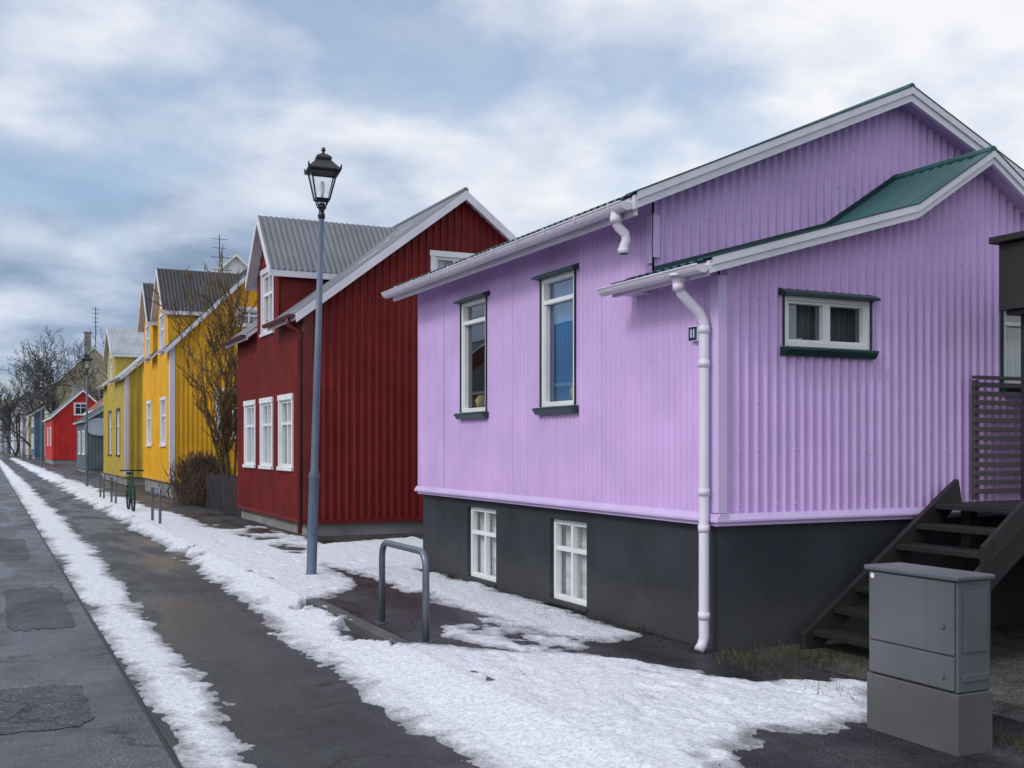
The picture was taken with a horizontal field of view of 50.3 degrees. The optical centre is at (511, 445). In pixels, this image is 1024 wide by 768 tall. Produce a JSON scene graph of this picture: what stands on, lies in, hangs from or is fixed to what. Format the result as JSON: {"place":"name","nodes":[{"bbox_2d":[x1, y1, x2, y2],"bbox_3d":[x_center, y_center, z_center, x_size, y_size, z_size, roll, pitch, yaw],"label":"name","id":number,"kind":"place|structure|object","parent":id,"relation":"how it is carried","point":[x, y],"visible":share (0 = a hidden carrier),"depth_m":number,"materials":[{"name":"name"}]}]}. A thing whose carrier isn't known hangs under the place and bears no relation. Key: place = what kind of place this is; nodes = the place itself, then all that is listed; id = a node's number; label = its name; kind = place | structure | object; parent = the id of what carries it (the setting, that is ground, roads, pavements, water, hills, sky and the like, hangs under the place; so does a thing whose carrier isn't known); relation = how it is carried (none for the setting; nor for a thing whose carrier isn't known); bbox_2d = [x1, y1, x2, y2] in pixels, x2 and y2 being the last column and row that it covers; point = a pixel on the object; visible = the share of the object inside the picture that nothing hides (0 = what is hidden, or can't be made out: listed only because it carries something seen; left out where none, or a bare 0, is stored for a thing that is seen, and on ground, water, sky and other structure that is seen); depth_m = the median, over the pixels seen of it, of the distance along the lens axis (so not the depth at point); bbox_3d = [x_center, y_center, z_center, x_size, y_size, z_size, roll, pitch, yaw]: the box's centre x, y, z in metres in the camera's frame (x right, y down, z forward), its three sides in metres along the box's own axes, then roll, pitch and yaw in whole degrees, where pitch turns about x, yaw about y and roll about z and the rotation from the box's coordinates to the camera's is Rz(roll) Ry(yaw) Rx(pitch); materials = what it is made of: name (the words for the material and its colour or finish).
{"place":"outdoors","nodes":[
{"label":"outdoors","id":0,"kind":"place"},
{"bbox_2d":[0,453,479,767],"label":"road","id":1,"kind":"structure","parent":0,"point":[69,697],"depth_m":8.55,"materials":[{"name":"asphalt"}]},
{"bbox_2d":[0,458,866,767],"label":"snow","id":2,"kind":"structure","parent":1,"relation":"on","point":[546,706],"depth_m":8.23,"materials":[{"name":"snow"}]},
{"bbox_2d":[119,470,143,510],"bbox_3d":[-10.004,1.164,28.618,0.611,1.104,1.762,0,0,-26],"label":"bicycle","id":3,"kind":"object","parent":2,"relation":"on","point":[130,493],"visible":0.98,"depth_m":28.42,"materials":[{"name":"metal"}]},
{"bbox_2d":[356,225,409,265],"bbox_3d":[-2.575,-4.035,21.842,1.543,1.071,0.770,0,0,-69],"label":"roof snow patch","id":4,"kind":"object","parent":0,"point":[374,252],"visible":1,"depth_m":21.59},
{"bbox_2d":[0,452,1023,767],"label":"pavement","id":5,"kind":"structure","parent":0,"point":[858,746],"depth_m":8.69,"materials":[{"name":"asphalt"}]},
{"bbox_2d":[38,395,44,467],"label":"street lamp","id":6,"kind":"object","parent":5,"relation":"on","point":[41,398],"visible":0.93,"depth_m":84.49,"materials":[{"name":"metal"}]},
{"bbox_2d":[81,352,92,485],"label":"street lamp","id":7,"kind":"object","parent":5,"relation":"on","point":[86,357],"visible":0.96,"depth_m":45.74,"materials":[{"name":"metal"}]},
{"bbox_2d":[99,473,104,497],"bbox_3d":[-13.352,1.319,35.525,0.119,0.861,1.319,0,0,-26],"label":"bike rack","id":8,"kind":"object","parent":5,"relation":"on","point":[103,485],"visible":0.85,"depth_m":35.22,"materials":[{"name":"metal"}]},
{"bbox_2d":[110,476,116,502],"bbox_3d":[-11.790,1.319,32.281,0.119,0.861,1.319,0,0,-26],"label":"bike rack","id":9,"kind":"object","parent":5,"relation":"on","point":[111,488],"visible":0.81,"depth_m":32.79,"materials":[{"name":"metal"}]},
{"bbox_2d":[151,486,161,523],"bbox_3d":[-7.886,1.319,24.172,0.119,0.861,1.319,0,0,-26],"label":"bike rack","id":10,"kind":"object","parent":5,"relation":"on","point":[160,502],"visible":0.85,"depth_m":23.86,"materials":[{"name":"metal"}]},
{"bbox_2d":[206,472,240,515],"bbox_3d":[-7.491,1.203,28.324,0.075,0.994,4.540,0,0,-26],"label":"picket fence","id":11,"kind":"object","parent":5,"relation":"on","point":[221,493],"visible":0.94,"depth_m":28.26,"materials":[{"name":"wood"}]},
{"bbox_2d":[304,147,341,574],"bbox_3d":[-2.560,-1.096,14.349,0.445,5.695,0.445,2,-1,-18],"label":"street lamp","id":12,"kind":"object","parent":5,"relation":"on","point":[322,164],"visible":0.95,"depth_m":14.30,"materials":[{"name":"metal"}]},
{"bbox_2d":[376,540,432,643],"bbox_3d":[-0.996,1.319,9.953,0.119,0.861,1.279,0,0,-26],"label":"bike rack","id":13,"kind":"object","parent":5,"relation":"on","point":[421,552],"visible":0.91,"depth_m":9.60,"materials":[{"name":"metal"}]},
{"bbox_2d":[610,211,709,652],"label":"downpipes","id":14,"kind":"object","parent":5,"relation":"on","point":[693,306],"visible":1,"depth_m":8.96,"materials":[{"name":"metal"}]},
{"bbox_2d":[302,534,1023,753],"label":"grass tufts","id":15,"kind":"object","parent":5,"relation":"on","point":[997,737],"visible":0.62,"depth_m":8.50,"materials":[{"name":"plant"}]},
{"bbox_2d":[333,577,1021,765],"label":"leaf litter","id":16,"kind":"object","parent":5,"relation":"on","point":[702,660],"visible":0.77,"depth_m":8.83,"materials":[{"name":"brown plant"}]},
{"bbox_2d":[864,562,994,755],"bbox_3d":[2.412,1.218,6.338,0.295,1.005,0.710,0,0,-26],"label":"utility cabinet","id":17,"kind":"object","parent":5,"relation":"on","point":[928,680],"visible":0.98,"depth_m":6.15,"materials":[{"name":"grey metal"}]},
{"bbox_2d":[0,0,1023,406],"label":"sky","id":18,"kind":"structure","parent":0,"point":[135,135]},
{"bbox_2d":[42,460,1023,721],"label":"yard ground","id":19,"kind":"structure","parent":0,"point":[1006,664],"depth_m":8.80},
{"bbox_2d":[32,456,44,459],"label":"foundation","id":20,"kind":"object","parent":19,"relation":"on","point":[37,457],"visible":0.21,"depth_m":137.94,"materials":[{"name":"concrete"}]},
{"bbox_2d":[31,408,44,454],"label":"walls","id":21,"kind":"structure","parent":20,"relation":"on","point":[36,429],"depth_m":137.74,"materials":[{"name":"blue paint"}]},
{"bbox_2d":[0,325,93,426],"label":"bare tree","id":22,"kind":"object","parent":19,"relation":"on","point":[47,396],"visible":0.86,"depth_m":116.40,"materials":[{"name":"brown plant"}]},
{"bbox_2d":[0,337,94,447],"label":"bare tree","id":23,"kind":"object","parent":19,"relation":"on","point":[9,408],"visible":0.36,"depth_m":146.14,"materials":[{"name":"brown plant"}]},
{"bbox_2d":[46,458,76,464],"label":"foundation","id":24,"kind":"object","parent":19,"relation":"on","point":[62,462],"visible":0.29,"depth_m":100.29,"materials":[{"name":"concrete"}]},
{"bbox_2d":[45,392,95,458],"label":"walls","id":25,"kind":"structure","parent":24,"relation":"on","point":[63,436],"depth_m":100.26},
{"bbox_2d":[44,389,93,419],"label":"roof sheets","id":26,"kind":"object","parent":25,"relation":"on","point":[61,406],"visible":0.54,"depth_m":104.82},
{"bbox_2d":[42,390,96,421],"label":"trim","id":27,"kind":"structure","parent":26,"relation":"attached to","point":[68,403],"depth_m":100.23,"materials":[{"name":"white paint"}]},
{"bbox_2d":[56,329,106,400],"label":"bare tree","id":28,"kind":"object","parent":19,"relation":"on","point":[93,383],"visible":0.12,"depth_m":118.84,"materials":[{"name":"brown plant"}]},
{"bbox_2d":[78,468,103,472],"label":"foundation","id":29,"kind":"object","parent":19,"relation":"on","point":[93,470],"visible":0.07,"depth_m":68.10,"materials":[{"name":"concrete"}]},
{"bbox_2d":[77,411,103,467],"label":"walls","id":30,"kind":"structure","parent":29,"relation":"on","point":[96,450],"depth_m":68.07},
{"bbox_2d":[78,430,84,454],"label":"window casings","id":31,"kind":"object","parent":30,"relation":"attached to","point":[82,442],"depth_m":70.30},
{"bbox_2d":[85,418,103,435],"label":"shop sign","id":32,"kind":"object","parent":30,"relation":"attached to","point":[95,426],"visible":0.67,"depth_m":67.80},
{"bbox_2d":[105,473,144,484],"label":"foundation","id":33,"kind":"object","parent":19,"relation":"on","point":[136,480],"visible":0.07,"depth_m":47.61,"materials":[{"name":"concrete"}]},
{"bbox_2d":[104,349,142,475],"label":"walls","id":34,"kind":"structure","parent":33,"relation":"on","point":[113,402],"depth_m":47.84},
{"bbox_2d":[108,408,119,456],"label":"window casings","id":35,"kind":"object","parent":34,"relation":"attached to","point":[117,409],"depth_m":50.97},
{"bbox_2d":[117,411,119,454],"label":"window frame","id":36,"kind":"object","parent":34,"relation":"attached to","point":[118,432],"visible":0.68,"depth_m":49.95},
{"bbox_2d":[99,328,141,389],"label":"trim","id":37,"kind":"structure","parent":34,"relation":"attached to","point":[127,372],"depth_m":50.85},
{"bbox_2d":[101,327,143,385],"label":"roof sheets","id":38,"kind":"object","parent":34,"relation":"on","point":[126,340],"visible":0.19,"depth_m":51.55,"materials":[{"name":"metal"}]},
{"bbox_2d":[104,336,142,385],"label":"roof deck","id":39,"kind":"structure","parent":34,"relation":"on","point":[106,352],"depth_m":53.19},
{"bbox_2d":[124,374,128,475],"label":"corner boards","id":40,"kind":"object","parent":34,"relation":"attached to","point":[126,422],"visible":1,"depth_m":47.01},
{"bbox_2d":[145,478,182,497],"bbox_3d":[-9.981,1.495,39.866,5.700,0.710,6.800,0,0,-26],"label":"foundation","id":41,"kind":"object","parent":19,"relation":"on","point":[149,483],"depth_m":38.23,"materials":[{"name":"concrete"}]},
{"bbox_2d":[143,282,256,479],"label":"walls","id":42,"kind":"structure","parent":41,"relation":"on","point":[191,435],"depth_m":36.02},
{"bbox_2d":[148,404,150,444],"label":"window frame","id":43,"kind":"object","parent":42,"relation":"attached to","point":[149,424],"visible":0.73,"depth_m":40.49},
{"bbox_2d":[162,400,164,444],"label":"window frame","id":44,"kind":"object","parent":42,"relation":"attached to","point":[163,422],"visible":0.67,"depth_m":37.30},
{"bbox_2d":[169,346,174,479],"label":"corner boards","id":45,"kind":"object","parent":42,"relation":"attached to","point":[171,404],"visible":0.75,"depth_m":35.47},
{"bbox_2d":[136,269,245,367],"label":"trim","id":46,"kind":"structure","parent":42,"relation":"attached to","point":[177,339],"depth_m":36.47,"materials":[{"name":"wood"}]},
{"bbox_2d":[137,268,252,363],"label":"roof sheets","id":47,"kind":"object","parent":42,"relation":"on","point":[170,281],"visible":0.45,"depth_m":36.89,"materials":[{"name":"metal"}]},
{"bbox_2d":[138,274,252,364],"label":"roof deck","id":48,"kind":"structure","parent":42,"relation":"on","point":[154,315],"depth_m":38.07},
{"bbox_2d":[145,306,256,446],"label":"window casings","id":49,"kind":"object","parent":42,"relation":"attached to","point":[165,397],"depth_m":37.32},
{"bbox_2d":[157,449,237,505],"bbox_3d":[-9.146,0.875,32.326,2.473,1.657,4.190,0,0,-26],"label":"hedge","id":50,"kind":"object","parent":19,"relation":"on","point":[196,469],"visible":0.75,"depth_m":31.33,"materials":[{"name":"plant"}]},
{"bbox_2d":[145,247,256,477],"bbox_3d":[-8.342,-2.173,31.100,3.765,7.889,3.686,0,0,30],"label":"bare tree","id":51,"kind":"object","parent":19,"relation":"on","point":[228,419],"visible":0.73,"depth_m":30.68,"materials":[{"name":"plant"}]},
{"bbox_2d":[241,509,422,535],"bbox_3d":[-2.338,1.630,24.567,6.200,0.440,6.000,0,0,-26],"label":"foundation","id":52,"kind":"object","parent":19,"relation":"on","point":[341,529],"visible":0.14,"depth_m":21.23,"materials":[{"name":"concrete"}]},
{"bbox_2d":[237,504,422,524],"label":"base trim","id":53,"kind":"structure","parent":52,"relation":"on","point":[340,521],"depth_m":21.13,"materials":[{"name":"red paint"}]},
{"bbox_2d":[238,201,506,519],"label":"walls","id":54,"kind":"structure","parent":52,"relation":"on","point":[368,447],"depth_m":21.16,"materials":[{"name":"metal"}]},
{"bbox_2d":[246,405,253,464],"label":"window frame","id":55,"kind":"object","parent":54,"relation":"attached to","point":[248,425],"visible":0.68,"depth_m":25.02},
{"bbox_2d":[262,402,270,465],"bbox_3d":[-5.180,-0.250,23.266,0.089,1.340,0.940,0,0,-26],"label":"window","id":56,"kind":"structure","parent":54,"relation":"attached to","point":[266,434],"depth_m":23.58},
{"bbox_2d":[263,273,271,332],"bbox_3d":[-5.132,-3.050,23.167,0.089,1.260,0.950,0,0,-26],"label":"window frame","id":57,"kind":"object","parent":54,"relation":"attached to","point":[267,297],"visible":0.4,"depth_m":23.52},
{"bbox_2d":[281,399,290,466],"bbox_3d":[-4.455,-0.250,21.761,0.089,1.340,0.960,0,0,-26],"label":"window frame","id":58,"kind":"object","parent":54,"relation":"attached to","point":[284,423],"visible":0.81,"depth_m":22.04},
{"bbox_2d":[302,310,313,519],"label":"corner boards","id":59,"kind":"object","parent":54,"relation":"attached to","point":[307,357],"visible":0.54,"depth_m":20.43,"materials":[{"name":"wood"}]},
{"bbox_2d":[285,318,301,533],"bbox_3d":[-4.091,-0.370,20.450,0.318,4.041,0.090,0,0,-26],"label":"downpipe","id":60,"kind":"object","parent":59,"relation":"attached to","point":[299,430],"visible":1,"depth_m":20.46,"materials":[{"name":"metal"}]},
{"bbox_2d":[231,187,468,338],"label":"roof sheets","id":61,"kind":"object","parent":54,"relation":"on","point":[291,244],"visible":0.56,"depth_m":22.94,"materials":[{"name":"metal"}]},
{"bbox_2d":[242,250,473,470],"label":"window casings","id":62,"kind":"object","parent":54,"relation":"attached to","point":[433,255],"depth_m":22.17,"materials":[{"name":"wood"}]},
{"bbox_2d":[225,190,516,347],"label":"trim","id":63,"kind":"structure","parent":54,"relation":"attached to","point":[406,238],"depth_m":21.58,"materials":[{"name":"wood"}]},
{"bbox_2d":[220,313,294,345],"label":"gutters","id":64,"kind":"object","parent":63,"relation":"attached to","point":[268,324],"visible":1,"depth_m":21.70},
{"bbox_2d":[247,194,509,336],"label":"roof deck","id":65,"kind":"structure","parent":54,"relation":"on","point":[255,265],"depth_m":23.59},
{"bbox_2d":[436,256,460,268],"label":"window frame","id":66,"kind":"object","parent":54,"relation":"attached to","point":[453,260],"visible":0.27,"depth_m":21.68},
{"bbox_2d":[423,494,1023,650],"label":"foundation","id":67,"kind":"object","parent":19,"relation":"on","point":[769,584],"visible":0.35,"depth_m":9.81,"materials":[{"name":"concrete"}]},
{"bbox_2d":[465,576,496,586],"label":"basement sill","id":68,"kind":"structure","parent":67,"relation":"attached to","point":[483,581],"depth_m":13.37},
{"bbox_2d":[471,507,495,581],"bbox_3d":[-0.304,1.202,13.427,0.079,0.875,0.850,0,0,-26],"label":"window frame","id":69,"kind":"object","parent":67,"relation":"attached to","point":[486,533],"visible":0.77,"depth_m":13.56,"materials":[{"name":"wood"}]},
{"bbox_2d":[480,512,495,575],"bbox_3d":[-0.217,1.202,13.469,0.069,0.855,0.850,0,0,-26],"label":"curtain","id":70,"kind":"object","parent":67,"relation":"hanging from","point":[482,544],"visible":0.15,"depth_m":13.71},
{"bbox_2d":[547,598,587,611],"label":"basement sill","id":71,"kind":"structure","parent":67,"relation":"attached to","point":[567,604],"depth_m":11.39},
{"bbox_2d":[554,519,586,606],"bbox_3d":[0.655,1.212,11.436,0.079,0.855,0.790,0,0,-26],"label":"window frame","id":72,"kind":"object","parent":67,"relation":"attached to","point":[573,549],"visible":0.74,"depth_m":11.47,"materials":[{"name":"wood"}]},
{"bbox_2d":[563,525,586,599],"bbox_3d":[0.742,1.212,11.478,0.069,0.835,0.790,0,0,-26],"label":"curtain","id":73,"kind":"object","parent":67,"relation":"hanging from","point":[582,566],"visible":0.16,"depth_m":11.51,"materials":[{"name":"fabric"}]},
{"bbox_2d":[414,486,984,522],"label":"base trim","id":74,"kind":"structure","parent":67,"relation":"on","point":[713,517],"depth_m":9.75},
{"bbox_2d":[418,202,717,512],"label":"front cladding","id":75,"kind":"structure","parent":74,"relation":"on","point":[668,475],"depth_m":11.01,"materials":[{"name":"purple paint"}]},
{"bbox_2d":[462,297,484,412],"bbox_3d":[-0.435,-1.110,13.458,0.089,1.380,0.770,0,0,-26],"label":"window frame","id":76,"kind":"object","parent":75,"relation":"attached to","point":[465,314],"visible":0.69,"depth_m":13.74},
{"bbox_2d":[470,303,484,407],"bbox_3d":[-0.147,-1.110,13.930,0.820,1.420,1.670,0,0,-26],"label":"window pane","id":77,"kind":"object","parent":76,"relation":"attached to","point":[477,359],"visible":0.08,"depth_m":14.70,"materials":[{"name":"glass"}]},
{"bbox_2d":[542,270,573,406],"bbox_3d":[0.519,-1.110,11.476,0.089,1.380,0.750,0,0,-26],"label":"window frame","id":78,"kind":"object","parent":75,"relation":"attached to","point":[547,300],"visible":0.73,"depth_m":11.70,"materials":[{"name":"wood"}]},
{"bbox_2d":[475,376,572,407],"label":"sill ornaments","id":79,"kind":"object","parent":78,"relation":"attached to","point":[480,400],"visible":0.27,"depth_m":13.46},
{"bbox_2d":[652,107,1023,513],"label":"end cladding","id":80,"kind":"structure","parent":74,"relation":"on","point":[785,476],"depth_m":9.92,"materials":[{"name":"purple paint"}]},
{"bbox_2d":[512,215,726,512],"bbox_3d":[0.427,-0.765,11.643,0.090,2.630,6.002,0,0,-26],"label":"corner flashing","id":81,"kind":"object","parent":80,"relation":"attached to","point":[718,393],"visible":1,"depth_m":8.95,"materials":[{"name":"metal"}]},
{"bbox_2d":[464,301,864,408],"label":"casements","id":82,"kind":"object","parent":80,"relation":"on","point":[821,335],"visible":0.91,"depth_m":9.68,"materials":[{"name":"white paint"}]},
{"bbox_2d":[417,144,1020,505],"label":"rivets","id":83,"kind":"object","parent":80,"relation":"attached to","point":[738,346],"visible":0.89,"depth_m":10.15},
{"bbox_2d":[453,263,1020,419],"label":"window frames","id":84,"kind":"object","parent":80,"relation":"attached to","point":[870,354],"visible":0.88,"depth_m":10.39,"materials":[{"name":"paint"}]},
{"bbox_2d":[655,174,896,271],"bbox_3d":[3.913,-2.159,11.086,5.830,1.223,0.012,0,0,-26],"label":"junction flashing","id":85,"kind":"object","parent":80,"relation":"attached to","point":[856,204],"visible":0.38,"depth_m":10.50,"materials":[{"name":"green paint"}]},
{"bbox_2d":[621,103,1023,296],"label":"soffit","id":86,"kind":"structure","parent":80,"relation":"attached to","point":[1004,187],"depth_m":10.46,"materials":[{"name":"wood"}]},
{"bbox_2d":[391,83,1023,288],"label":"roof sheets","id":87,"kind":"object","parent":86,"relation":"on","point":[917,186],"visible":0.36,"depth_m":10.30,"materials":[{"name":"metal"}]},
{"bbox_2d":[393,87,1023,300],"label":"rake boards","id":88,"kind":"object","parent":86,"relation":"attached to","point":[955,128],"visible":0.92,"depth_m":9.97,"materials":[{"name":"wood"}]},
{"bbox_2d":[381,200,708,298],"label":"gutters","id":89,"kind":"object","parent":88,"relation":"attached to","point":[588,218],"visible":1,"depth_m":10.44,"materials":[{"name":"metal"}]},
{"bbox_2d":[785,295,869,349],"bbox_3d":[2.720,-1.065,9.495,0.960,0.430,0.089,0,0,-26],"label":"window frame","id":90,"kind":"object","parent":80,"relation":"attached to","point":[827,302],"visible":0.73,"depth_m":9.47,"materials":[{"name":"wood"}]},
{"bbox_2d":[1004,311,1020,383],"bbox_3d":[5.054,-0.950,10.619,0.880,0.740,0.089,0,0,-26],"label":"window frame","id":91,"kind":"object","parent":80,"relation":"attached to","point":[1011,324],"visible":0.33,"depth_m":10.41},
{"bbox_2d":[800,375,1023,650],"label":"wooden entrance stair","id":92,"kind":"object","parent":19,"relation":"on","point":[999,553],"visible":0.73,"depth_m":9.53,"materials":[{"name":"brown wood"}]},
{"bbox_2d":[989,231,1023,499],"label":"porch canopy","id":93,"kind":"object","parent":92,"relation":"on","point":[1011,274],"visible":0.94,"depth_m":8.79,"materials":[{"name":"brown wood"}]},
{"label":"foundation","id":94,"kind":"object","parent":19,"relation":"on","visible":0},
{"bbox_2d":[45,349,106,417],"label":"walls","id":95,"kind":"structure","parent":94,"relation":"on","point":[97,375],"depth_m":119.72,"materials":[{"name":"beige paint"}]},
{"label":"foundation","id":96,"kind":"object","parent":19,"relation":"on","visible":0},
{"bbox_2d":[26,407,39,453],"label":"walls","id":97,"kind":"structure","parent":96,"relation":"on","point":[28,450],"depth_m":151.05,"materials":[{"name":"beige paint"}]},
{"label":"foundation","id":98,"kind":"object","parent":19,"relation":"on","visible":0},
{"bbox_2d":[20,386,49,453],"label":"walls","id":99,"kind":"structure","parent":98,"relation":"on","point":[23,434],"depth_m":166.28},
{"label":"foundation","id":100,"kind":"object","parent":19,"relation":"on","visible":0},
{"bbox_2d":[217,256,247,273],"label":"walls","id":101,"kind":"structure","parent":100,"relation":"on","point":[236,264],"depth_m":61.32,"materials":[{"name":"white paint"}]},
{"label":"ground","id":102,"kind":"structure","parent":0,"visible":0},
{"bbox_2d":[0,363,34,455],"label":"bare tree","id":103,"kind":"object","parent":102,"relation":"on","point":[16,436],"visible":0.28,"depth_m":183.18,"materials":[{"name":"brown plant"}]},
{"bbox_2d":[17,460,494,680],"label":"kerb","id":104,"kind":"structure","parent":102,"relation":"on","point":[362,628],"depth_m":10.38,"materials":[{"name":"concrete"}]},
{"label":"roof","id":105,"kind":"object","parent":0,"visible":0},
{"bbox_2d":[83,331,91,354],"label":"chimney","id":106,"kind":"object","parent":105,"relation":"on","point":[87,346],"visible":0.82,"depth_m":122.16,"materials":[{"name":"concrete"}]},
{"bbox_3d":[0.807,-1.110,11.948,0.820,1.420,1.650,0,0,-26],"label":"room","id":107,"kind":"object","parent":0,"visible":0},
{"bbox_2d":[551,278,572,401],"bbox_3d":[0.536,-1.110,11.700,0.066,1.360,0.540,0,0,-26],"label":"curtain","id":108,"kind":"object","parent":107,"relation":"hanging from","point":[561,347],"visible":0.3,"depth_m":11.69,"materials":[{"name":"fabric"}]},
{"bbox_3d":[2.789,-1.065,10.044,1.860,0.470,0.820,0,0,-26],"label":"room","id":109,"kind":"object","parent":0,"visible":0},
{"bbox_2d":[789,304,858,342],"bbox_3d":[2.854,-1.065,9.771,1.440,0.410,0.071,0,0,-26],"label":"curtain","id":110,"kind":"object","parent":109,"relation":"hanging from","point":[804,323],"visible":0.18,"depth_m":9.72,"materials":[{"name":"fabric"}]},
{"bbox_3d":[5.123,-0.950,11.168,1.780,0.780,0.820,0,0,-26],"label":"room","id":111,"kind":"object","parent":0,"visible":0},
{"bbox_2d":[1006,314,1020,380],"bbox_3d":[5.191,-0.950,10.842,1.320,0.720,0.069,0,0,-26],"label":"curtain","id":112,"kind":"object","parent":111,"relation":"hanging from","point":[1013,351],"visible":0.16,"depth_m":10.71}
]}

